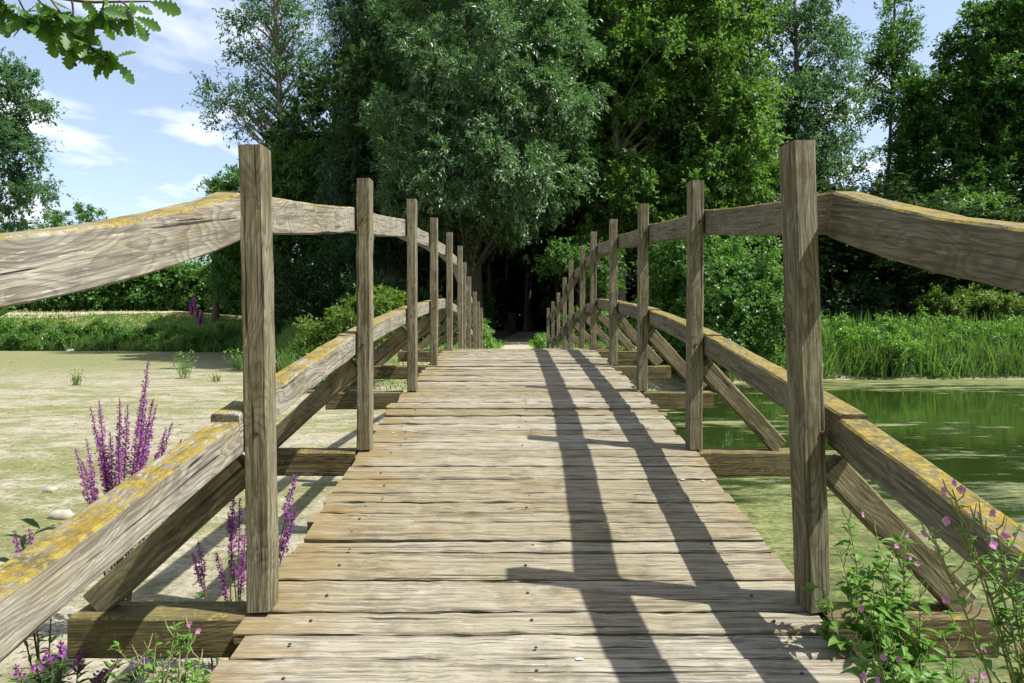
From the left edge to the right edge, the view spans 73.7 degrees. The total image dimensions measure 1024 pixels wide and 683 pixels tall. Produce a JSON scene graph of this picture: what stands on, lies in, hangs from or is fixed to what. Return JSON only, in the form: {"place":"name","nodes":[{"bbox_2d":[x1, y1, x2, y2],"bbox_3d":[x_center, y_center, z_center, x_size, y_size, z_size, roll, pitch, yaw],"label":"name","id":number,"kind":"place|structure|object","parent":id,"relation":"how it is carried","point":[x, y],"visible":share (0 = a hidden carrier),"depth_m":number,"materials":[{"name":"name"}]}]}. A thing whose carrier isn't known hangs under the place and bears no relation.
{"place":"outdoors","nodes":[
{"label":"outdoors","id":0,"kind":"place"},
{"bbox_2d":[0,311,238,317],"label":"bank path","id":1,"kind":"structure","parent":0,"point":[72,314],"depth_m":48.78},
{"bbox_2d":[7,224,630,325],"bbox_3d":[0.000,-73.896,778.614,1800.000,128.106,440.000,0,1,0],"label":"hill","id":2,"kind":"structure","parent":0,"point":[36,227],"depth_m":697.18,"materials":[{"name":"green plant"}]},
{"bbox_2d":[0,312,1023,682],"bbox_3d":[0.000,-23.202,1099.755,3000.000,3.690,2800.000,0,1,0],"label":"ground","id":3,"kind":"structure","parent":0,"point":[38,378],"depth_m":9.88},
{"bbox_2d":[0,306,14,316],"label":"bramble shoot","id":4,"kind":"object","parent":3,"relation":"on","point":[3,311],"visible":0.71,"depth_m":2.21,"materials":[{"name":"green plant"}]},
{"bbox_2d":[0,518,55,561],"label":"willow shoot","id":5,"kind":"object","parent":3,"relation":"on","point":[31,522],"visible":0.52,"depth_m":2.02,"materials":[{"name":"green plant"}]},
{"bbox_2d":[12,528,59,682],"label":"purple loosestrife","id":6,"kind":"object","parent":3,"relation":"on","point":[37,646],"visible":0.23,"depth_m":2.57,"materials":[{"name":"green plant"}]},
{"bbox_2d":[0,47,73,232],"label":"tree","id":7,"kind":"object","parent":3,"relation":"on","point":[16,138],"visible":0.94,"depth_m":59.89,"materials":[{"name":"green plant"}]},
{"bbox_2d":[42,487,57,492],"bbox_3d":[-4.316,1.394,6.382,0.145,0.072,0.114,1,2,37],"label":"stone","id":8,"kind":"object","parent":3,"relation":"on","point":[50,489],"visible":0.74,"depth_m":6.35,"materials":[{"name":"beige stone"}]},
{"bbox_2d":[49,509,74,519],"bbox_3d":[-3.622,1.406,5.519,0.252,0.111,0.154,0,1,0],"label":"stone","id":9,"kind":"object","parent":3,"relation":"on","point":[61,514],"visible":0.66,"depth_m":5.46,"materials":[{"name":"beige stone"}]},
{"bbox_2d":[67,369,85,384],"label":"grass tuft","id":10,"kind":"object","parent":3,"relation":"on","point":[76,381],"visible":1,"depth_m":17.98,"materials":[{"name":"green plant"}]},
{"bbox_2d":[6,640,148,682],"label":"purple loosestrife","id":11,"kind":"object","parent":3,"relation":"on","point":[100,677],"visible":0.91,"depth_m":2.03,"materials":[{"name":"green plant"}]},
{"bbox_2d":[0,0,180,84],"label":"oak tree","id":12,"kind":"object","parent":3,"relation":"on","point":[73,39],"visible":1,"depth_m":2.02,"materials":[{"name":"green plant"}]},
{"bbox_2d":[0,260,240,314],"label":"hedge","id":13,"kind":"object","parent":3,"relation":"on","point":[177,287],"visible":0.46,"depth_m":53.63,"materials":[{"name":"green plant"}]},
{"bbox_2d":[32,206,66,228],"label":"shrub","id":14,"kind":"object","parent":13,"relation":"on","point":[44,217],"visible":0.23,"depth_m":53.65,"materials":[{"name":"green plant"}]},
{"bbox_2d":[46,208,72,227],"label":"shrub","id":15,"kind":"object","parent":13,"relation":"on","point":[57,219],"visible":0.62,"depth_m":53.23,"materials":[{"name":"green plant"}]},
{"bbox_2d":[67,199,85,224],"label":"shrub","id":16,"kind":"object","parent":13,"relation":"on","point":[78,204],"visible":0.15,"depth_m":53.50,"materials":[{"name":"green plant"}]},
{"bbox_2d":[72,203,98,223],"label":"shrub","id":17,"kind":"object","parent":13,"relation":"on","point":[84,216],"visible":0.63,"depth_m":53.32,"materials":[{"name":"green plant"}]},
{"bbox_2d":[93,207,107,220],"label":"shrub","id":18,"kind":"object","parent":13,"relation":"on","point":[100,212],"visible":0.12,"depth_m":53.39,"materials":[{"name":"green plant"}]},
{"bbox_2d":[0,309,241,342],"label":"bank grass","id":19,"kind":"structure","parent":3,"relation":"on","point":[127,319],"depth_m":47.61,"materials":[{"name":"green plant"}]},
{"bbox_2d":[0,318,242,357],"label":"bank herbs","id":20,"kind":"object","parent":3,"relation":"on","point":[15,334],"visible":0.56,"depth_m":44.49,"materials":[{"name":"green plant"}]},
{"bbox_2d":[74,357,181,600],"bbox_3d":[-1.904,0.796,3.401,0.620,1.427,0.339,1,1,29],"label":"purple loosestrife","id":21,"kind":"object","parent":3,"relation":"on","point":[107,480],"visible":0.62,"depth_m":3.38,"materials":[{"name":"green plant"}]},
{"bbox_2d":[0,322,275,351],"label":"reed bed","id":22,"kind":"object","parent":3,"relation":"on","point":[124,345],"visible":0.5,"depth_m":44.11,"materials":[{"name":"green plant"}]},
{"bbox_2d":[106,613,212,682],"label":"willowherb","id":23,"kind":"object","parent":3,"relation":"on","point":[186,645],"visible":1,"depth_m":1.75,"materials":[{"name":"green plant"}]},
{"bbox_2d":[0,359,354,682],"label":"mud debris","id":24,"kind":"object","parent":3,"relation":"on","point":[128,467],"visible":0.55,"depth_m":7.89,"materials":[{"name":"brown soil"}]},
{"bbox_2d":[160,350,198,378],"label":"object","id":25,"kind":"object","parent":3,"relation":"on","point":[184,374],"visible":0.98,"depth_m":20.50,"materials":[{"name":"green plant"}]},
{"bbox_2d":[189,295,202,330],"bbox_3d":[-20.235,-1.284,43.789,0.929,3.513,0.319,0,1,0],"label":"purple loosestrife","id":26,"kind":"object","parent":3,"relation":"on","point":[191,312],"visible":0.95,"depth_m":43.74,"materials":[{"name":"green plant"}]},
{"bbox_2d":[191,541,220,671],"bbox_3d":[-1.324,1.184,2.993,0.154,0.667,0.162,0,1,-20],"label":"purple loosestrife","id":27,"kind":"object","parent":3,"relation":"on","point":[202,595],"visible":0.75,"depth_m":2.94,"materials":[{"name":"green plant"}]},
{"bbox_2d":[203,370,222,381],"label":"grass tuft","id":28,"kind":"object","parent":3,"relation":"on","point":[216,377],"visible":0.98,"depth_m":19.52,"materials":[{"name":"green plant"}]},
{"bbox_2d":[215,498,245,659],"bbox_3d":[-1.243,1.084,3.057,0.130,0.863,0.155,1,2,40],"label":"purple loosestrife","id":29,"kind":"object","parent":3,"relation":"on","point":[232,536],"visible":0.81,"depth_m":3.05,"materials":[{"name":"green plant"}]},
{"bbox_2d":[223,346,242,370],"bbox_3d":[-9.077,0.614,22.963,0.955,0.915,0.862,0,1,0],"label":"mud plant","id":30,"kind":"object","parent":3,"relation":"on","point":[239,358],"visible":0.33,"depth_m":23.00,"materials":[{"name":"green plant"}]},
{"bbox_2d":[224,348,242,370],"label":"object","id":31,"kind":"object","parent":3,"relation":"on","point":[235,365],"visible":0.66,"depth_m":23.97,"materials":[{"name":"green plant"}]},
{"bbox_2d":[204,193,307,320],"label":"tree","id":32,"kind":"object","parent":3,"relation":"on","point":[215,307],"visible":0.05,"depth_m":43.58,"materials":[{"name":"green plant"}]},
{"bbox_2d":[181,0,339,317],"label":"ash tree","id":33,"kind":"object","parent":3,"relation":"on","point":[277,57],"visible":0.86,"depth_m":38.30,"materials":[{"name":"green plant"}]},
{"bbox_2d":[191,136,355,313],"bbox_3d":[-12.590,-5.211,35.678,10.264,10.786,7.606,1,1,34],"label":"tree","id":34,"kind":"object","parent":3,"relation":"on","point":[225,261],"visible":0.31,"depth_m":34.34,"materials":[{"name":"green plant"}]},
{"bbox_2d":[279,473,298,564],"bbox_3d":[-0.976,1.027,2.763,0.256,0.992,0.133,0,1,0],"label":"purple loosestrife","id":35,"kind":"object","parent":3,"relation":"on","point":[282,546],"visible":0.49,"depth_m":2.76,"materials":[{"name":"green plant"}]},
{"bbox_2d":[229,253,353,343],"bbox_3d":[-9.097,-1.550,29.086,4.763,4.548,3.930,1,1,30],"label":"undergrowth shrub","id":36,"kind":"object","parent":3,"relation":"on","point":[288,307],"visible":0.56,"depth_m":28.46,"materials":[{"name":"green plant"}]},
{"bbox_2d":[257,49,352,306],"bbox_3d":[-10.159,-8.417,39.246,9.042,16.054,9.012,-1,1,-30],"label":"woodland tree","id":37,"kind":"object","parent":3,"relation":"on","point":[288,136],"visible":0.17,"depth_m":36.73,"materials":[{"name":"green plant"}]},
{"bbox_2d":[275,317,356,386],"bbox_3d":[-7.096,0.057,22.941,2.652,2.128,12.442,-1,1,-33],"label":"reed bed","id":38,"kind":"object","parent":3,"relation":"on","point":[285,339],"visible":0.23,"depth_m":24.07,"materials":[{"name":"green plant"}]},
{"bbox_2d":[281,282,406,386],"bbox_3d":[-4.090,-0.104,17.315,3.660,2.819,3.079,0,1,0],"label":"bush","id":39,"kind":"object","parent":3,"relation":"on","point":[317,334],"visible":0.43,"depth_m":17.24,"materials":[{"name":"green plant"}]},
{"bbox_2d":[303,0,467,291],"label":"willow tree","id":40,"kind":"object","parent":3,"relation":"on","point":[388,252],"visible":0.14,"depth_m":29.31,"materials":[{"name":"green plant"}]},
{"bbox_2d":[336,267,445,341],"bbox_3d":[-4.295,-0.711,24.408,4.514,4.011,3.840,0,1,0],"label":"undergrowth shrub","id":41,"kind":"object","parent":3,"relation":"on","point":[422,295],"visible":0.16,"depth_m":24.16,"materials":[{"name":"green plant"}]},
{"bbox_2d":[299,0,515,312],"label":"woodland tree","id":42,"kind":"object","parent":3,"relation":"on","point":[361,64],"visible":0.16,"depth_m":27.04,"materials":[{"name":"green plant"}]},
{"bbox_2d":[370,30,466,288],"bbox_3d":[-3.709,-7.609,34.470,9.805,15.305,9.603,0,1,-16],"label":"woodland tree","id":43,"kind":"object","parent":3,"relation":"on","point":[440,241],"depth_m":34.17,"materials":[{"name":"green plant"}]},
{"bbox_2d":[417,295,488,345],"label":"undergrowth shrub","id":44,"kind":"object","parent":3,"relation":"on","point":[455,334],"visible":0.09,"depth_m":22.63,"materials":[{"name":"green plant"}]},
{"bbox_2d":[421,0,522,297],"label":"woodland tree","id":45,"kind":"object","parent":3,"relation":"on","point":[455,288],"visible":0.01,"depth_m":34.68,"materials":[{"name":"green plant"}]},
{"bbox_2d":[439,232,514,291],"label":"woodland tree","id":46,"kind":"object","parent":3,"relation":"on","point":[496,254],"depth_m":52.42,"materials":[{"name":"green plant"}]},
{"bbox_2d":[453,282,502,328],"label":"undergrowth shrub","id":47,"kind":"object","parent":3,"relation":"on","point":[488,309],"visible":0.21,"depth_m":32.78,"materials":[{"name":"green plant"}]},
{"bbox_2d":[354,0,615,333],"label":"willow tree","id":48,"kind":"object","parent":3,"relation":"on","point":[452,177],"visible":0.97,"depth_m":23.71,"materials":[{"name":"green plant"}]},
{"bbox_2d":[483,318,496,348],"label":"shrub","id":49,"kind":"object","parent":3,"relation":"on","point":[488,341],"visible":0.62,"depth_m":18.22,"materials":[{"name":"green plant"}]},
{"bbox_2d":[459,230,525,331],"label":"woodland tree","id":50,"kind":"object","parent":3,"relation":"on","point":[489,267],"depth_m":48.74,"materials":[{"name":"green plant"}]},
{"bbox_2d":[0,140,1023,682],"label":"footbridge","id":51,"kind":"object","parent":3,"relation":"on","point":[562,514],"visible":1,"depth_m":2.12,"materials":[{"name":"brown wood"}]},
{"bbox_2d":[378,338,655,390],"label":"path side grass","id":52,"kind":"structure","parent":3,"relation":"on","point":[498,343],"depth_m":19.87,"materials":[{"name":"green plant"}]},
{"bbox_2d":[523,246,536,330],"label":"woodland tree","id":53,"kind":"object","parent":3,"relation":"on","point":[527,326],"depth_m":51.76,"materials":[{"name":"brown plant"}]},
{"bbox_2d":[502,222,561,331],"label":"woodland tree","id":54,"kind":"object","parent":3,"relation":"on","point":[522,253],"visible":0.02,"depth_m":46.16,"materials":[{"name":"green plant"}]},
{"bbox_2d":[527,333,550,348],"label":"shrub","id":55,"kind":"object","parent":3,"relation":"on","point":[538,341],"visible":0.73,"depth_m":18.35,"materials":[{"name":"green plant"}]},
{"bbox_2d":[514,225,574,300],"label":"woodland tree","id":56,"kind":"object","parent":3,"relation":"on","point":[548,277],"depth_m":47.07,"materials":[{"name":"green plant"}]},
{"bbox_2d":[495,74,603,292],"bbox_3d":[3.849,-8.097,36.938,9.042,16.488,9.012,0,1,7],"label":"woodland tree","id":57,"kind":"object","parent":3,"relation":"on","point":[529,246],"visible":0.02,"depth_m":36.51,"materials":[{"name":"green plant"}]},
{"bbox_2d":[539,275,598,334],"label":"undergrowth shrub","id":58,"kind":"object","parent":3,"relation":"on","point":[544,301],"visible":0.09,"depth_m":35.84,"materials":[{"name":"green plant"}]},
{"bbox_2d":[501,0,667,327],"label":"woodland tree","id":59,"kind":"object","parent":3,"relation":"on","point":[576,217],"visible":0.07,"depth_m":30.60,"materials":[{"name":"green plant"}]},
{"bbox_2d":[554,303,617,345],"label":"undergrowth shrub","id":60,"kind":"object","parent":3,"relation":"on","point":[604,329],"visible":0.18,"depth_m":23.16,"materials":[{"name":"green plant"}]},
{"bbox_2d":[531,236,649,341],"bbox_3d":[2.920,-1.678,24.559,4.489,4.435,3.430,0,1,0],"label":"bush","id":61,"kind":"object","parent":3,"relation":"on","point":[559,257],"visible":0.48,"depth_m":24.63,"materials":[{"name":"green plant"}]},
{"bbox_2d":[562,0,653,298],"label":"woodland tree","id":62,"kind":"object","parent":3,"relation":"on","point":[631,283],"depth_m":34.85,"materials":[{"name":"green plant"}]},
{"bbox_2d":[210,233,1017,331],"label":"woodland","id":63,"kind":"object","parent":3,"relation":"on","point":[517,297],"visible":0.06,"depth_m":57.01,"materials":[{"name":"green plant"}]},
{"bbox_2d":[556,0,754,343],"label":"alder tree","id":64,"kind":"object","parent":3,"relation":"on","point":[617,200],"visible":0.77,"depth_m":27.07,"materials":[{"name":"green plant"}]},
{"bbox_2d":[596,0,739,344],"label":"alder tree","id":65,"kind":"object","parent":3,"relation":"on","point":[671,143],"visible":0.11,"depth_m":28.70,"materials":[{"name":"green plant"}]},
{"bbox_2d":[604,0,785,338],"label":"woodland tree","id":66,"kind":"object","parent":3,"relation":"on","point":[743,70],"visible":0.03,"depth_m":32.17,"materials":[{"name":"green plant"}]},
{"bbox_2d":[628,0,796,280],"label":"alder tree","id":67,"kind":"object","parent":3,"relation":"on","point":[731,169],"visible":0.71,"depth_m":26.30,"materials":[{"name":"green plant"}]},
{"bbox_2d":[630,213,825,381],"bbox_3d":[5.412,-0.937,18.174,4.789,5.021,4.060,0,1,0],"label":"bush","id":68,"kind":"object","parent":3,"relation":"on","point":[726,314],"visible":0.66,"depth_m":17.42,"materials":[{"name":"green plant"}]},
{"bbox_2d":[706,274,828,311],"bbox_3d":[8.993,-0.759,25.994,5.830,4.843,3.620,0,1,0],"label":"undergrowth shrub","id":69,"kind":"object","parent":3,"relation":"on","point":[707,284],"visible":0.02,"depth_m":25.20,"materials":[{"name":"green plant"}]},
{"bbox_2d":[718,102,836,266],"bbox_3d":[12.696,-7.035,38.461,9.042,14.623,9.012,-1,2,-37],"label":"woodland tree","id":70,"kind":"object","parent":3,"relation":"on","point":[782,143],"visible":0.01,"depth_m":35.26,"materials":[{"name":"green plant"}]},
{"bbox_2d":[716,173,877,315],"bbox_3d":[12.101,-3.550,30.980,9.012,7.804,9.042,-1,2,-45],"label":"woodland tree","id":71,"kind":"object","parent":3,"relation":"on","point":[827,243],"visible":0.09,"depth_m":28.31,"materials":[{"name":"green plant"}]},
{"bbox_2d":[746,0,887,203],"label":"ash tree","id":72,"kind":"object","parent":3,"relation":"on","point":[803,81],"visible":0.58,"depth_m":34.01,"materials":[{"name":"green plant"}]},
{"bbox_2d":[669,306,1023,379],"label":"bank herbs","id":73,"kind":"object","parent":3,"relation":"on","point":[892,322],"visible":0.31,"depth_m":21.75,"materials":[{"name":"green plant"}]},
{"bbox_2d":[826,182,882,320],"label":"woodland tree","id":74,"kind":"object","parent":3,"relation":"on","point":[869,193],"depth_m":53.84,"materials":[{"name":"green plant"}]},
{"bbox_2d":[819,190,902,322],"bbox_3d":[17.868,-4.665,39.957,9.805,9.469,9.603,0,1,-5],"label":"woodland tree","id":75,"kind":"object","parent":3,"relation":"on","point":[828,278],"depth_m":39.15,"materials":[{"name":"green plant"}]},
{"bbox_2d":[829,181,903,322],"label":"woodland tree","id":76,"kind":"object","parent":3,"relation":"on","point":[860,301],"depth_m":45.73,"materials":[{"name":"green plant"}]},
{"bbox_2d":[819,269,919,328],"bbox_3d":[14.032,-0.723,28.474,6.838,4.857,3.913,0,1,0],"label":"undergrowth shrub","id":77,"kind":"object","parent":3,"relation":"on","point":[862,290],"visible":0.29,"depth_m":27.76,"materials":[{"name":"green plant"}]},
{"bbox_2d":[803,506,957,682],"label":"nettle","id":78,"kind":"object","parent":3,"relation":"on","point":[889,608],"visible":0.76,"depth_m":1.90,"materials":[{"name":"green plant"}]},
{"bbox_2d":[846,0,945,318],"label":"tree","id":79,"kind":"object","parent":3,"relation":"on","point":[890,49],"visible":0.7,"depth_m":40.30,"materials":[{"name":"green plant"}]},
{"bbox_2d":[866,71,951,318],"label":"tree","id":80,"kind":"object","parent":3,"relation":"on","point":[882,164],"visible":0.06,"depth_m":41.95,"materials":[{"name":"green plant"}]},
{"bbox_2d":[839,604,989,682],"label":"willowherb","id":81,"kind":"object","parent":3,"relation":"on","point":[898,675],"visible":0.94,"depth_m":1.60,"materials":[{"name":"green plant"}]},
{"bbox_2d":[873,185,960,300],"bbox_3d":[23.079,-4.574,39.345,9.042,9.496,9.012,0,1,19],"label":"woodland tree","id":82,"kind":"object","parent":3,"relation":"on","point":[919,293],"depth_m":39.70,"materials":[{"name":"green plant"}]},
{"bbox_2d":[819,169,1023,319],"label":"woodland tree","id":83,"kind":"object","parent":3,"relation":"on","point":[910,285],"visible":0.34,"depth_m":28.75,"materials":[{"name":"green plant"}]},
{"bbox_2d":[877,0,1023,321],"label":"oak tree","id":84,"kind":"object","parent":3,"relation":"on","point":[972,129],"visible":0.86,"depth_m":32.46,"materials":[{"name":"green plant"}]},
{"bbox_2d":[889,177,1023,314],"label":"woodland tree","id":85,"kind":"object","parent":3,"relation":"on","point":[1008,204],"visible":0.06,"depth_m":30.18,"materials":[{"name":"green plant"}]},
{"bbox_2d":[908,282,1023,324],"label":"bush","id":86,"kind":"object","parent":3,"relation":"on","point":[954,303],"visible":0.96,"depth_m":27.11,"materials":[{"name":"green plant"}]},
{"bbox_2d":[908,276,1023,325],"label":"undergrowth shrub","id":87,"kind":"object","parent":3,"relation":"on","point":[987,288],"visible":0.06,"depth_m":28.27,"materials":[{"name":"green plant"}]},
{"bbox_2d":[916,183,1021,314],"bbox_3d":[19.472,-3.256,30.086,5.822,7.162,4.431,0,1,0],"label":"bush","id":88,"kind":"object","parent":3,"relation":"on","point":[967,198],"visible":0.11,"depth_m":28.82,"materials":[{"name":"green plant"}]},
{"bbox_2d":[920,478,1023,682],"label":"willowherb","id":89,"kind":"object","parent":3,"relation":"on","point":[1008,617],"visible":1,"depth_m":1.18,"materials":[{"name":"green plant"}]},
{"bbox_2d":[0,0,1023,279],"label":"sky","id":90,"kind":"structure","parent":0,"point":[129,149],"materials":[{"name":"blue"}]},
{"bbox_2d":[495,332,538,348],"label":"path","id":91,"kind":"structure","parent":0,"point":[518,340],"depth_m":28.78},
{"bbox_2d":[508,313,515,334],"bbox_3d":[-0.001,-1.029,39.990,0.524,1.306,0.532,0,1,0],"label":"marker post","id":92,"kind":"object","parent":91,"relation":"on","point":[511,323],"visible":0.95,"depth_m":39.78,"materials":[{"name":"green wood"}]},
{"bbox_2d":[659,379,1023,682],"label":"pond water","id":93,"kind":"structure","parent":0,"point":[968,434],"depth_m":8.93,"materials":[{"name":"green liquid"}]},
{"bbox_2d":[704,310,1023,382],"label":"reed bed","id":94,"kind":"object","parent":93,"relation":"in","point":[977,362],"visible":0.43,"depth_m":21.25,"materials":[{"name":"green plant"}]}
]}

